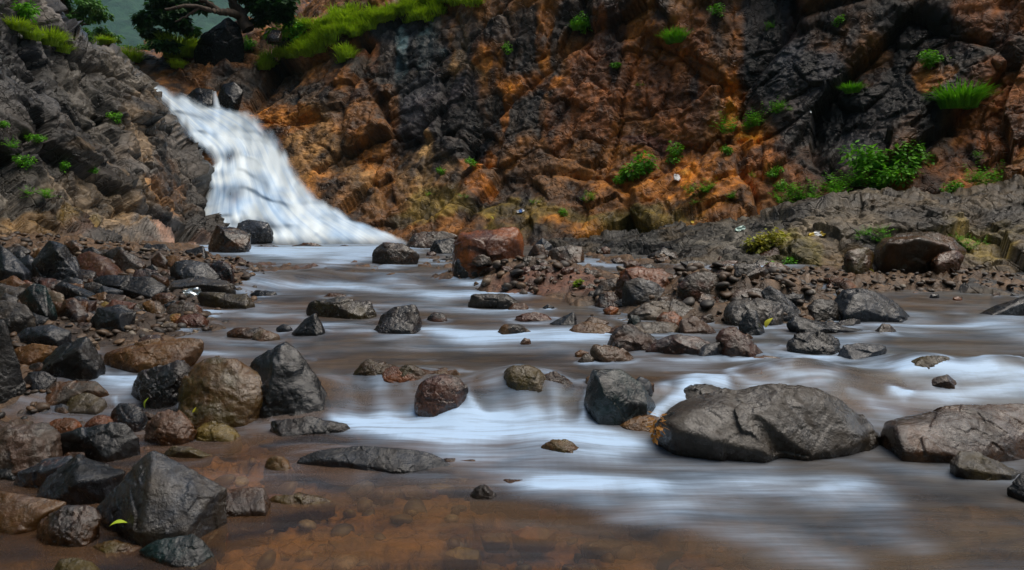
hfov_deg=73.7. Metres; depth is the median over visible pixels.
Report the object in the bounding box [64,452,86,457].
river rock
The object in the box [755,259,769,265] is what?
flat rock
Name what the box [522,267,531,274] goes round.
rubble stone
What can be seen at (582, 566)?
river stone
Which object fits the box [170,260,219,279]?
rock
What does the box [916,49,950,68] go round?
creeper
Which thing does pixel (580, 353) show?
cobble
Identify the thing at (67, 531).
rock
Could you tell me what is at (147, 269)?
rubble rock
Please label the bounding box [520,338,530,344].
pebble
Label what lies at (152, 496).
boulder
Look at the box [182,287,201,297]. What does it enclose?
foil packet
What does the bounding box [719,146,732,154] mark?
plant
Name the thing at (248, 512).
rock
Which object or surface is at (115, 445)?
rock
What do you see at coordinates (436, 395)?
boulder
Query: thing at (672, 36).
grass tuft
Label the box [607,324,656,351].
boulder
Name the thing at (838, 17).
bush
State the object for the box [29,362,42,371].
cobble
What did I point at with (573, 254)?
rock
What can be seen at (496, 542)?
river stone
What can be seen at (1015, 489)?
rock
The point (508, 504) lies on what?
river stone
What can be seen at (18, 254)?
rubble rock
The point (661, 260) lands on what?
flat rock
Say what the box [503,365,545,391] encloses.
boulder
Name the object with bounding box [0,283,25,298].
rubble rock
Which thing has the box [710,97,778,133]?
fern
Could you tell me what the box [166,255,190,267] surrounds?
rubble rock
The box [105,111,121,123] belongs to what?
plant
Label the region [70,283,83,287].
rubble rock
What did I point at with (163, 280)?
rubble rock
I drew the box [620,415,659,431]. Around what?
cobble
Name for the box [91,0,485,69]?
grass
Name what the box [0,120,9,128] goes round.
plant
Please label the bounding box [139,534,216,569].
rock
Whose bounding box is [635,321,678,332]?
slab
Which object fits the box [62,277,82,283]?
rubble rock
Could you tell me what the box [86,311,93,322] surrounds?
rubble rock
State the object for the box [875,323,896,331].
cobble
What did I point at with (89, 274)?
rubble rock
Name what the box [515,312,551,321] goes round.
cobble
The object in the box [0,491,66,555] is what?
slab
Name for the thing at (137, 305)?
rock
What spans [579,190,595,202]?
fern
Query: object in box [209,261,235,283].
rock
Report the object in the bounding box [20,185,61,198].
fern
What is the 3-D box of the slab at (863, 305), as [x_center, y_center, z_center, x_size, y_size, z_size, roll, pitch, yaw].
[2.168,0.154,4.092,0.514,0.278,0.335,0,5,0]
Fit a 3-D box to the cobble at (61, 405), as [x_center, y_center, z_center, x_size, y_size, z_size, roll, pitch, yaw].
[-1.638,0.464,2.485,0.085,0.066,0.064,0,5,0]
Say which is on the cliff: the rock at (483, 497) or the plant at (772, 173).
the plant at (772, 173)
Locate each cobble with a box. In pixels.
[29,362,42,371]
[50,417,81,433]
[54,404,67,409]
[55,407,67,413]
[84,415,113,426]
[138,334,163,341]
[142,300,165,313]
[144,447,149,455]
[145,412,154,419]
[151,293,174,304]
[160,321,177,330]
[164,446,212,467]
[175,313,208,327]
[194,421,242,455]
[227,327,264,338]
[250,290,276,300]
[263,456,292,487]
[270,492,335,521]
[325,293,345,296]
[426,251,435,255]
[427,312,446,321]
[472,254,491,266]
[498,324,530,334]
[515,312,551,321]
[521,256,535,266]
[541,439,578,452]
[575,350,588,356]
[601,247,610,253]
[603,306,618,314]
[614,299,621,307]
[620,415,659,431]
[636,377,652,396]
[656,311,681,326]
[657,296,668,300]
[696,293,715,303]
[701,314,713,322]
[803,315,813,319]
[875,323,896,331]
[929,294,938,303]
[953,296,961,304]
[992,292,999,301]
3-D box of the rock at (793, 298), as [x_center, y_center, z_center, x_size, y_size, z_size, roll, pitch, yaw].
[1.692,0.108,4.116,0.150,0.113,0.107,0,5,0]
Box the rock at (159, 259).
[151,252,167,269]
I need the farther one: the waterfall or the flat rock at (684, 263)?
the waterfall
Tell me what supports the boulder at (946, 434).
on the stream bed
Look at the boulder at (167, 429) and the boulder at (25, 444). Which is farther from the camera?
the boulder at (167, 429)
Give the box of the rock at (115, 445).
[60,422,140,476]
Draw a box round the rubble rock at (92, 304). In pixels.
[77,298,96,311]
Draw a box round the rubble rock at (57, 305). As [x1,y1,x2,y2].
[53,301,62,310]
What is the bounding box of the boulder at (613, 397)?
[584,369,655,425]
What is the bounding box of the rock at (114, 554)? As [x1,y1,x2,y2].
[91,539,141,569]
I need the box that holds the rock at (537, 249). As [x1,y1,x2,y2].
[528,244,547,258]
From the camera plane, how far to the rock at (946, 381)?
2.61 m
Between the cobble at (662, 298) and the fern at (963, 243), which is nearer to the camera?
the cobble at (662, 298)
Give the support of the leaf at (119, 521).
on the boulder at (152, 496)
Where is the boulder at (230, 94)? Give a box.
[217,82,242,111]
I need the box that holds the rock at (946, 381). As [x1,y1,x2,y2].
[931,374,956,388]
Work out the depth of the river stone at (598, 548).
1.61 m
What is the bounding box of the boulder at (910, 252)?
[873,232,966,274]
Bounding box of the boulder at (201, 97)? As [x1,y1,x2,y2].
[186,87,213,107]
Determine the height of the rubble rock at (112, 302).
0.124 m
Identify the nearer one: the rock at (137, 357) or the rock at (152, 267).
the rock at (137, 357)
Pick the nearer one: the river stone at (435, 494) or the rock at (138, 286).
the river stone at (435, 494)
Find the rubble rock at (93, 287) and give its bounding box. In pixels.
[84,282,102,293]
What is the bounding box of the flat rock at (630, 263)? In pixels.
[623,260,640,267]
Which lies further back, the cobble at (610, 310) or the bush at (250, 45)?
the bush at (250, 45)
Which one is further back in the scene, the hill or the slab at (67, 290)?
the hill
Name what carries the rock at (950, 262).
on the stream bed
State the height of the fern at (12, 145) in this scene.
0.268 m
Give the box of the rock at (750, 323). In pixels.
[738,309,764,334]
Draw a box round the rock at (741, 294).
[728,288,762,301]
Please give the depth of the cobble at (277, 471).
1.93 m
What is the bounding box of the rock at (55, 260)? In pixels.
[31,240,82,279]
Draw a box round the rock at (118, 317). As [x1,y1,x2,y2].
[90,304,135,331]
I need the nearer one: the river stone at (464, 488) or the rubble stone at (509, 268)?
the river stone at (464, 488)
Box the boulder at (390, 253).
[372,242,419,263]
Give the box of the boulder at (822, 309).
[807,299,838,320]
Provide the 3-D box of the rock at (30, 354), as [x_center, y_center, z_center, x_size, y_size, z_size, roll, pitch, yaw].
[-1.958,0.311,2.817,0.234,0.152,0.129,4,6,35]
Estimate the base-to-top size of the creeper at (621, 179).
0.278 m
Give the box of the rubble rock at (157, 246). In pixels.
[143,244,169,250]
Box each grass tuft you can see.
[2,12,37,32]
[21,27,46,41]
[34,24,77,47]
[55,41,73,53]
[120,44,150,62]
[140,31,199,58]
[167,56,188,68]
[569,18,587,30]
[658,24,693,44]
[835,79,868,93]
[923,78,1004,109]
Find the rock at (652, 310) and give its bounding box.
[627,298,693,320]
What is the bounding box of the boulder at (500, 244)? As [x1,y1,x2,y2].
[452,227,523,276]
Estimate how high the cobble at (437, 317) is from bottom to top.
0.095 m
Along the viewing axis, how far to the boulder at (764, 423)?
2.05 m
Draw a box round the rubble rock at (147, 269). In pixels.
[142,268,158,273]
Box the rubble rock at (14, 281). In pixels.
[0,275,25,286]
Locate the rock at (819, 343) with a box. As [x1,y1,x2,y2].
[786,331,840,354]
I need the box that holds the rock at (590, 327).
[569,321,611,333]
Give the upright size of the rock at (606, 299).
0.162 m
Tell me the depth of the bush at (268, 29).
16.76 m
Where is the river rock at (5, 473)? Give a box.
[0,468,13,489]
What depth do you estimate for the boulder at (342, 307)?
4.10 m
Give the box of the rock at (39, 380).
[24,371,56,391]
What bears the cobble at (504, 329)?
in the stream water
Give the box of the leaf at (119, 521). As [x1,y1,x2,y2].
[110,519,126,525]
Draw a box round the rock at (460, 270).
[453,259,477,277]
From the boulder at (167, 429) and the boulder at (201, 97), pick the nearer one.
the boulder at (167, 429)
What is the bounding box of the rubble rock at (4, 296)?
[0,293,18,301]
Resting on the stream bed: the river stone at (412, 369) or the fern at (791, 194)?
the river stone at (412, 369)
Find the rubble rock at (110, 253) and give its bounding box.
[104,246,124,258]
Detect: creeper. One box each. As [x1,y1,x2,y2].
[611,170,625,183]
[618,150,657,180]
[665,140,684,164]
[885,140,934,166]
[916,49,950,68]
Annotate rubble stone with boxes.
[488,265,493,272]
[502,266,512,271]
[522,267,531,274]
[530,265,540,270]
[532,271,544,277]
[536,259,548,264]
[545,268,554,273]
[561,267,574,274]
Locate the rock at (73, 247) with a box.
[65,240,83,255]
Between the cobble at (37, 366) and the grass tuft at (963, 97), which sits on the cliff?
the grass tuft at (963, 97)
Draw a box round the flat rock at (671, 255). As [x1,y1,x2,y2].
[663,252,677,259]
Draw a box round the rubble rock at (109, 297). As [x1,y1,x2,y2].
[105,294,125,301]
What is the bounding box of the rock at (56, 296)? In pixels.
[48,290,64,301]
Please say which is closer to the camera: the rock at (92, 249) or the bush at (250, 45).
the rock at (92, 249)
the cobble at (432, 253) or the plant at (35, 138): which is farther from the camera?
the plant at (35, 138)
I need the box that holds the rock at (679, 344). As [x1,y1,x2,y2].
[645,334,709,354]
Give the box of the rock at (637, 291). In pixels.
[622,278,664,306]
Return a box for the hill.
[70,0,252,48]
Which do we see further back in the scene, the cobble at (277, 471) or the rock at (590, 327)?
the rock at (590, 327)
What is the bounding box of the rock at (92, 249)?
[81,247,102,253]
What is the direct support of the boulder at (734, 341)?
on the stream bed
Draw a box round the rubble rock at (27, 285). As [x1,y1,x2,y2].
[19,283,32,288]
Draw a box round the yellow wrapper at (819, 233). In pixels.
[808,231,825,236]
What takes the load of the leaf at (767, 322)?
on the boulder at (736, 310)
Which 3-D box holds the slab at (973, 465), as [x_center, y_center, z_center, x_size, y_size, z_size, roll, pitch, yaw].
[1.333,0.524,1.933,0.221,0.113,0.128,0,5,0]
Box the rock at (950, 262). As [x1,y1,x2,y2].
[930,250,963,274]
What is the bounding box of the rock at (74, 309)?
[57,298,88,322]
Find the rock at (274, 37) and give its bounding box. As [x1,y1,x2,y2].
[267,29,281,44]
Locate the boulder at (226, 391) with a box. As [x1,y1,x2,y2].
[175,356,262,446]
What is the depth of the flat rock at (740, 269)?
4.30 m
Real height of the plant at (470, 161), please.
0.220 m
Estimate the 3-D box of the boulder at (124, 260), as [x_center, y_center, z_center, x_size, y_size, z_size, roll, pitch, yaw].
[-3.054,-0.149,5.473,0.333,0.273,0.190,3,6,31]
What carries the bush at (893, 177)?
on the cliff
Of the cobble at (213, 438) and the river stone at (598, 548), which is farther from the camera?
the cobble at (213, 438)
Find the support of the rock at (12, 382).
on the stream bed
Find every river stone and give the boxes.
[252,329,279,340]
[268,494,300,525]
[270,508,296,530]
[279,552,291,560]
[353,359,397,401]
[366,485,431,505]
[388,364,425,376]
[420,458,478,500]
[424,483,455,498]
[431,491,438,497]
[435,369,460,374]
[443,547,481,569]
[480,533,510,552]
[494,479,560,527]
[508,302,528,309]
[511,526,555,552]
[538,508,556,522]
[544,371,572,384]
[561,562,599,569]
[580,536,632,559]
[585,316,608,324]
[609,326,638,333]
[628,526,653,540]
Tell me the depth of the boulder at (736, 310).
3.87 m
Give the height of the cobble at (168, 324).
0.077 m
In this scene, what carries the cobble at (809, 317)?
on the stream bed
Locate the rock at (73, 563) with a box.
[53,557,100,569]
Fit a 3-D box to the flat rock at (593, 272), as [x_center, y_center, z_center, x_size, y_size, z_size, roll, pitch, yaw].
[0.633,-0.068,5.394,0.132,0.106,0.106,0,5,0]
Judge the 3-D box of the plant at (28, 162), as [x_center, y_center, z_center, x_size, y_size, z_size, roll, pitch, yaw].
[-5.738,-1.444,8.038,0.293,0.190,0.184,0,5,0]
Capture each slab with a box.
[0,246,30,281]
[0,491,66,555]
[12,456,72,496]
[19,255,33,277]
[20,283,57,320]
[45,380,108,405]
[54,281,95,298]
[167,276,235,293]
[254,245,278,246]
[291,446,453,487]
[293,242,321,245]
[406,231,457,247]
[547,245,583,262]
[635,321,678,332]
[697,342,721,355]
[753,355,779,358]
[761,286,800,321]
[786,316,861,333]
[834,288,909,322]
[837,343,886,358]
[950,451,1020,480]
[980,296,1023,315]
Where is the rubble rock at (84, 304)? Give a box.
[79,301,87,310]
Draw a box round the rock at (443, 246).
[429,238,454,256]
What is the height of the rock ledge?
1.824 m
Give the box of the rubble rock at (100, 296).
[92,292,106,300]
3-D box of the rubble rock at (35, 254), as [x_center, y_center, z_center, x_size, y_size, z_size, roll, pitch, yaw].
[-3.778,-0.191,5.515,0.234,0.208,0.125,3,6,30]
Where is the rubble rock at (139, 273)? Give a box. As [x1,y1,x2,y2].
[133,269,151,276]
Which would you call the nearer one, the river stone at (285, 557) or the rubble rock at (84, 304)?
the river stone at (285, 557)
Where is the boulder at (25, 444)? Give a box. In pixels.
[0,419,62,492]
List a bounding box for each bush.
[9,0,40,22]
[243,35,257,50]
[261,17,305,45]
[501,43,511,54]
[570,11,591,33]
[814,161,909,192]
[834,14,844,26]
[837,140,924,179]
[874,163,925,187]
[938,180,964,192]
[958,160,1004,185]
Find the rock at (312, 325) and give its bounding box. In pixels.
[292,313,324,338]
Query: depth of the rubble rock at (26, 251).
5.73 m
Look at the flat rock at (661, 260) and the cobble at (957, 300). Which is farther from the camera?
the flat rock at (661, 260)
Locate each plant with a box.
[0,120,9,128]
[12,155,37,169]
[23,134,47,142]
[59,161,70,172]
[87,167,99,173]
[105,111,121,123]
[436,166,445,174]
[465,156,476,166]
[559,208,567,215]
[572,279,583,287]
[610,62,620,67]
[706,3,725,16]
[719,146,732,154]
[764,165,783,177]
[773,179,788,190]
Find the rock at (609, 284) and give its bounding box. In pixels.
[594,277,617,290]
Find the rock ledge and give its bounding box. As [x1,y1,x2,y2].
[545,174,1023,301]
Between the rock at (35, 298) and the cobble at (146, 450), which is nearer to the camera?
the cobble at (146, 450)
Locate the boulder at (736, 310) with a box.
[723,298,783,325]
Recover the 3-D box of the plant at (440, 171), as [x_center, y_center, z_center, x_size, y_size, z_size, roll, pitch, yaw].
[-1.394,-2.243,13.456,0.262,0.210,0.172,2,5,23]
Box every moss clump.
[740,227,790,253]
[782,257,797,263]
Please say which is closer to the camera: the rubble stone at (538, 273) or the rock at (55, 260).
the rock at (55, 260)
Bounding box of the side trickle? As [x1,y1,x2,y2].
[214,96,219,107]
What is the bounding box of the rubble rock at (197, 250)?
[185,246,208,258]
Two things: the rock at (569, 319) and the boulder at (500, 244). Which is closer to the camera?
the rock at (569, 319)
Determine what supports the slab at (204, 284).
on the stream bed
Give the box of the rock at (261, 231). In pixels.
[236,219,273,243]
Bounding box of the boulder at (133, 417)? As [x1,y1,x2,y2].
[110,403,147,446]
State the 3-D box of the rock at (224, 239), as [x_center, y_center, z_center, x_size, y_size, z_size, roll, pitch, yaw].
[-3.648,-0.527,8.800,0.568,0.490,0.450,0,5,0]
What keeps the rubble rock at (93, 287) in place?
on the stream bed
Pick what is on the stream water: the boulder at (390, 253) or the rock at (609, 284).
the rock at (609, 284)
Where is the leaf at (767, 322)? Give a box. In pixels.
[764,318,772,327]
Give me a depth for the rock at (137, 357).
2.80 m
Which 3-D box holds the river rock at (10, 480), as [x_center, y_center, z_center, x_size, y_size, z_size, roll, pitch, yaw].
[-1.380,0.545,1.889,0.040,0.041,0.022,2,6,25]
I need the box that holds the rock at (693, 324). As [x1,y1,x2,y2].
[678,316,715,333]
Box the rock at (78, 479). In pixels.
[34,454,125,507]
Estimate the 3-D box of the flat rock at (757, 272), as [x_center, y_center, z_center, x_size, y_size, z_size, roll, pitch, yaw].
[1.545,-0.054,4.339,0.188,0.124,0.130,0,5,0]
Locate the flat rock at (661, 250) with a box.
[648,247,677,257]
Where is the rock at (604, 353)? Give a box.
[590,344,633,361]
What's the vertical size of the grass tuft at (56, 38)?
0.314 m
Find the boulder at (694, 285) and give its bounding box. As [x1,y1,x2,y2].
[677,271,718,300]
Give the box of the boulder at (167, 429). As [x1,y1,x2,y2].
[144,409,196,453]
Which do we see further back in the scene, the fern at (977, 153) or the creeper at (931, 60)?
the creeper at (931, 60)
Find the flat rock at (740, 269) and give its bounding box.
[733,263,758,278]
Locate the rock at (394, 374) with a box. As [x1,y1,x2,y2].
[382,366,434,382]
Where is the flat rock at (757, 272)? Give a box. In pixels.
[747,267,769,280]
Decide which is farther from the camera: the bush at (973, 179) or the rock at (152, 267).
the bush at (973, 179)
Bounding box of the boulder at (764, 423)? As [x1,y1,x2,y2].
[654,383,879,462]
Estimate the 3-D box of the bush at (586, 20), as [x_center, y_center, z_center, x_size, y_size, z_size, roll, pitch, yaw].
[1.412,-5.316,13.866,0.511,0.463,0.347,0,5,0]
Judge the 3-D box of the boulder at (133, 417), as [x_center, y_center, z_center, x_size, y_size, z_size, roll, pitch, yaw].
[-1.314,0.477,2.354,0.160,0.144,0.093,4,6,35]
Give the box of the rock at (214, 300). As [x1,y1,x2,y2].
[197,292,254,309]
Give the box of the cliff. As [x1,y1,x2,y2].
[105,0,1023,246]
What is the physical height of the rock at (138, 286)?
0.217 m
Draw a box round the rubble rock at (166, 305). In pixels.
[164,300,176,308]
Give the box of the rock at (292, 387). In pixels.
[250,342,329,441]
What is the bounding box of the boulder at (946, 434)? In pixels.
[880,403,1023,462]
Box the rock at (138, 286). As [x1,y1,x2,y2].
[93,275,166,298]
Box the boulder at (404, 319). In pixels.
[374,304,421,333]
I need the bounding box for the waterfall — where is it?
[154,86,397,241]
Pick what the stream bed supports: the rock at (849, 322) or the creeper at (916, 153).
the rock at (849, 322)
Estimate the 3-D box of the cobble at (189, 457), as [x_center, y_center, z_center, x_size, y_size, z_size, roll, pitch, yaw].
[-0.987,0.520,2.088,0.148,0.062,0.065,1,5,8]
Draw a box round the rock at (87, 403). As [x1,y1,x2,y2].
[67,393,106,422]
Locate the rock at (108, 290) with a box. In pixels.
[96,286,122,294]
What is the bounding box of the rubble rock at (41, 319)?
[33,313,48,325]
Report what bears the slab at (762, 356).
in the stream water
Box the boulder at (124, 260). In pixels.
[113,249,145,272]
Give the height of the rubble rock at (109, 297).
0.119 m
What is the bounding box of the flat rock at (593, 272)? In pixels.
[584,270,598,274]
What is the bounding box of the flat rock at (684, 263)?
[680,260,707,268]
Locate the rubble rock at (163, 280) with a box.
[150,274,168,286]
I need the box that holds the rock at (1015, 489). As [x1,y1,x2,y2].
[1007,472,1023,516]
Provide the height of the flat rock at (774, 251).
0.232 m
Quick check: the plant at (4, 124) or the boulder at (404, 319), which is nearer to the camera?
the boulder at (404, 319)
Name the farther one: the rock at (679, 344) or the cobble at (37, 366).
the rock at (679, 344)
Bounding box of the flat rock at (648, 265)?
[639,264,656,267]
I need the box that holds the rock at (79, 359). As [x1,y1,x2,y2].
[41,336,105,380]
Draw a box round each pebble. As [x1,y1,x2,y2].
[170,313,180,322]
[276,324,292,331]
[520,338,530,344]
[543,304,553,308]
[578,353,593,362]
[627,315,640,324]
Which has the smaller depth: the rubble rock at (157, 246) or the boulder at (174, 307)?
the boulder at (174, 307)
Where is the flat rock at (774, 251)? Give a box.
[759,247,780,255]
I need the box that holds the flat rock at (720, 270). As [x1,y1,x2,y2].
[716,266,732,278]
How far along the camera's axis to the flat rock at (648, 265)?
5.93 m
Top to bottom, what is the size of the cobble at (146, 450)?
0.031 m
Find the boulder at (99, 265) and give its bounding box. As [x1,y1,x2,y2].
[76,251,123,276]
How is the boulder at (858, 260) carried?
on the stream bed
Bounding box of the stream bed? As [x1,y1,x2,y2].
[0,232,1023,569]
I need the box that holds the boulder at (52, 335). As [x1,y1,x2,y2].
[17,324,72,346]
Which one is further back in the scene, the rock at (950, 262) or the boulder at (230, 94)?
the boulder at (230, 94)
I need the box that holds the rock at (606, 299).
[595,292,618,307]
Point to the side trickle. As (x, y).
(216, 104)
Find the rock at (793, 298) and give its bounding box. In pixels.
[784,294,804,305]
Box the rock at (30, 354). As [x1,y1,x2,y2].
[14,343,57,365]
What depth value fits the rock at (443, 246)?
8.53 m
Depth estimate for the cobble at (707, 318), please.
3.95 m
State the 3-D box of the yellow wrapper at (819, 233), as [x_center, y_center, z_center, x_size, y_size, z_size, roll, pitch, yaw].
[2.977,-0.492,6.675,0.190,0.062,0.072,-6,-23,-11]
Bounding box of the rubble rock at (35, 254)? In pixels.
[31,249,40,258]
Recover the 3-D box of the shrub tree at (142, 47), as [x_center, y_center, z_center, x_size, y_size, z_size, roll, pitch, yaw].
[-12.123,-7.166,20.441,3.416,0.689,1.070,2,5,18]
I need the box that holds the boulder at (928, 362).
[911,355,949,368]
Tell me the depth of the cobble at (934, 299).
5.02 m
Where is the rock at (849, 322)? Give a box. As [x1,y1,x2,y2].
[832,319,860,325]
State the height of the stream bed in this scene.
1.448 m
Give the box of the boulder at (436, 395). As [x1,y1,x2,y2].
[414,374,467,416]
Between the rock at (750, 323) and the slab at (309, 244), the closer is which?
the rock at (750, 323)
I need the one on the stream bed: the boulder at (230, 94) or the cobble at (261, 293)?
the cobble at (261, 293)
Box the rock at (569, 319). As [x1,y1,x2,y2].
[550,312,576,324]
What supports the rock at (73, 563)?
on the stream bed
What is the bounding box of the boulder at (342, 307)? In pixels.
[306,297,376,324]
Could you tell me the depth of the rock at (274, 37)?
16.37 m
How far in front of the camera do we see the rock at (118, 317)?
3.44 m
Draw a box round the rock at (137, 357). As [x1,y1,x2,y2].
[104,338,203,372]
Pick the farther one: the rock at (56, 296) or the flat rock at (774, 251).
the flat rock at (774, 251)
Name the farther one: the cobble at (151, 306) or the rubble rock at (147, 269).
the rubble rock at (147, 269)
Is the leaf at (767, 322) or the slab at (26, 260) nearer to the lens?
the leaf at (767, 322)
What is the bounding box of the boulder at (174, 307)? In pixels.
[166,301,202,313]
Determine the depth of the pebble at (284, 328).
3.67 m
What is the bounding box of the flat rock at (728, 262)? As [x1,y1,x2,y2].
[719,260,737,264]
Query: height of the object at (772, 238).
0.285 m
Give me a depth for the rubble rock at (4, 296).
3.70 m
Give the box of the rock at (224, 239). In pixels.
[208,225,250,252]
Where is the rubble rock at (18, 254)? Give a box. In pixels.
[13,250,25,258]
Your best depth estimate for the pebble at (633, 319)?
3.85 m
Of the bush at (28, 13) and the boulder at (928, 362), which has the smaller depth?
the boulder at (928, 362)
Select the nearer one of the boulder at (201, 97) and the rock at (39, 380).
the rock at (39, 380)
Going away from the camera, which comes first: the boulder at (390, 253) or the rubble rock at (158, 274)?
the rubble rock at (158, 274)
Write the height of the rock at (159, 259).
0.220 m
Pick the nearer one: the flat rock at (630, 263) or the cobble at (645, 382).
the cobble at (645, 382)
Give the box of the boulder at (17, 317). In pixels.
[0,300,35,333]
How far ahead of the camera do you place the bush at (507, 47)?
14.18 m
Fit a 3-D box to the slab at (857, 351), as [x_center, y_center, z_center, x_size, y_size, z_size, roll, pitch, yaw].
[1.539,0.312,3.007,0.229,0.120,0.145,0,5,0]
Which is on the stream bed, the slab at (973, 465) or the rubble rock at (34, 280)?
the rubble rock at (34, 280)
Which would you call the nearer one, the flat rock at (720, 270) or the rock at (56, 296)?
the rock at (56, 296)
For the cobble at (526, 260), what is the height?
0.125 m
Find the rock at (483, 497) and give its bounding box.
[470,484,496,514]
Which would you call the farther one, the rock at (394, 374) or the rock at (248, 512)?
the rock at (394, 374)
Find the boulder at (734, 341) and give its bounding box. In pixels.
[716,327,762,356]
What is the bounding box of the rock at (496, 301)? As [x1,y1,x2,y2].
[468,293,522,308]
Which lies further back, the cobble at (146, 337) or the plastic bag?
the plastic bag
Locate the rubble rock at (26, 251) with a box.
[6,246,30,254]
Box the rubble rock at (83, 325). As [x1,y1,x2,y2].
[76,323,91,328]
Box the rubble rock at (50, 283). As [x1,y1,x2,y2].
[37,277,61,291]
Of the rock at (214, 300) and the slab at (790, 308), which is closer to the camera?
the slab at (790, 308)
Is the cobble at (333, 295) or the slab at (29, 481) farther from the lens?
the cobble at (333, 295)
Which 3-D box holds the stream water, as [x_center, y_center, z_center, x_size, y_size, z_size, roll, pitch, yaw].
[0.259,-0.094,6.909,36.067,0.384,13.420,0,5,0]
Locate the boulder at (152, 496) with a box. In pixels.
[96,451,226,569]
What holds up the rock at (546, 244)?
on the stream bed
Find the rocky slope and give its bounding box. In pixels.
[0,0,229,244]
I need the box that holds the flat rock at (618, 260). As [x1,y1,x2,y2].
[611,257,624,263]
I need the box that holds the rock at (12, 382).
[0,319,26,403]
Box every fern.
[1,135,19,147]
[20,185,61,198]
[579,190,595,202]
[681,178,716,194]
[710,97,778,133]
[768,176,830,202]
[772,97,792,112]
[819,182,852,196]
[858,225,897,240]
[951,233,988,249]
[973,150,985,158]
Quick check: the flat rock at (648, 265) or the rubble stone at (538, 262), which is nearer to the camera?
the rubble stone at (538, 262)
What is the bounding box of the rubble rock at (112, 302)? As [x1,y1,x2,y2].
[105,299,136,309]
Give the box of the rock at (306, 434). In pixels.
[269,416,357,453]
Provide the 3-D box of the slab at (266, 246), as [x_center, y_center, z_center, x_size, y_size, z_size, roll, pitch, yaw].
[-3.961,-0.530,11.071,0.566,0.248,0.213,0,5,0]
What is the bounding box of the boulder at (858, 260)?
[842,247,873,274]
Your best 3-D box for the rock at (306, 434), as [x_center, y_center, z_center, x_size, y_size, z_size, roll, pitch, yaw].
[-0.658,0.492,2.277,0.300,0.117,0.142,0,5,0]
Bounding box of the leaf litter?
[647,411,666,444]
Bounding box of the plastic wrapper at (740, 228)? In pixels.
[735,225,745,231]
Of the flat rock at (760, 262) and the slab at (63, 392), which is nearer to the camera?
the slab at (63, 392)
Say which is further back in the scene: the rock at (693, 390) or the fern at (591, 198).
the fern at (591, 198)
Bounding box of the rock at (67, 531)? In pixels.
[33,505,102,569]
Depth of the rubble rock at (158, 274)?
5.14 m
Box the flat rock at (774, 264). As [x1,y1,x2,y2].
[763,262,789,269]
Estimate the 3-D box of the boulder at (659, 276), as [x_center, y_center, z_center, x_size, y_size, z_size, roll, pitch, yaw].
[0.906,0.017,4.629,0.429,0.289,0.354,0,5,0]
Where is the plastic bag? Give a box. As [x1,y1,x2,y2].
[673,174,679,180]
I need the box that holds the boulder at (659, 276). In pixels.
[614,266,672,298]
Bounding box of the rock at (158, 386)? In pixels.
[131,360,191,411]
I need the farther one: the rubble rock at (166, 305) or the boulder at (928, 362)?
the rubble rock at (166, 305)
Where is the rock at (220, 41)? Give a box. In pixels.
[194,17,243,65]
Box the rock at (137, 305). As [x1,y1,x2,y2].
[125,299,142,308]
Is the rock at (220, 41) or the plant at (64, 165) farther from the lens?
the rock at (220, 41)
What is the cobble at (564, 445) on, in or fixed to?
on the stream bed
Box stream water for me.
[0,243,1023,569]
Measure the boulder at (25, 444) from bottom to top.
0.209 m
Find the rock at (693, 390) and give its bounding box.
[684,384,721,398]
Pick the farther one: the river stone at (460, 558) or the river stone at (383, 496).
the river stone at (383, 496)
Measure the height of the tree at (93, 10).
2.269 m
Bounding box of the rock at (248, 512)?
[226,487,270,539]
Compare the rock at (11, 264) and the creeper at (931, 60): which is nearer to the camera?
the rock at (11, 264)
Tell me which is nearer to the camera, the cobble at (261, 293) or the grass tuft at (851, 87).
the cobble at (261, 293)
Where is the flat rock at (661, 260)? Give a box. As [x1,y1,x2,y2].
[656,256,669,262]
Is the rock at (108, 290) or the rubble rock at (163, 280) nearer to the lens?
the rock at (108, 290)
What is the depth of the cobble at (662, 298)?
4.34 m
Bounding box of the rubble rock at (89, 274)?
[81,269,96,279]
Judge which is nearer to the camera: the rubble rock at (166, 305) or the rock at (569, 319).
the rock at (569, 319)
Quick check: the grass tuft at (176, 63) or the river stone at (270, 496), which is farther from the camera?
the grass tuft at (176, 63)
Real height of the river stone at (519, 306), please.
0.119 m
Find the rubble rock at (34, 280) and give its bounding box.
[31,277,42,283]
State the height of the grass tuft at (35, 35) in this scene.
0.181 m
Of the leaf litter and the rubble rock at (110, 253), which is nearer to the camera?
the leaf litter
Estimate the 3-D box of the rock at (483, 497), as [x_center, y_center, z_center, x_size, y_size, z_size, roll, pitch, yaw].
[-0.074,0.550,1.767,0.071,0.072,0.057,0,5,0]
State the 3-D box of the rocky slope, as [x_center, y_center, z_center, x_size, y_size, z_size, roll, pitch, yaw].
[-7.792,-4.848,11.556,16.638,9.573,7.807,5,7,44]
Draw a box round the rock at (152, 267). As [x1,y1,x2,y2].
[146,265,157,270]
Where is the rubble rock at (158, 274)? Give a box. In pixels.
[144,273,163,276]
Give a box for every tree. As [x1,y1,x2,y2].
[60,0,125,44]
[117,41,151,50]
[129,0,300,54]
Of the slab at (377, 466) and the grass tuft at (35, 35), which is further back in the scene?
the grass tuft at (35, 35)
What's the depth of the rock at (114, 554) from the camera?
1.46 m
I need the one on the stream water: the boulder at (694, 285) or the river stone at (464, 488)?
the boulder at (694, 285)
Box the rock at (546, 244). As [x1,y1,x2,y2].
[536,237,551,249]
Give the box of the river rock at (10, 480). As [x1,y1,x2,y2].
[6,475,15,489]
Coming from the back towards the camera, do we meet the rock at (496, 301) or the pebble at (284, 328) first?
the rock at (496, 301)
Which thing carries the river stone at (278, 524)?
on the stream bed

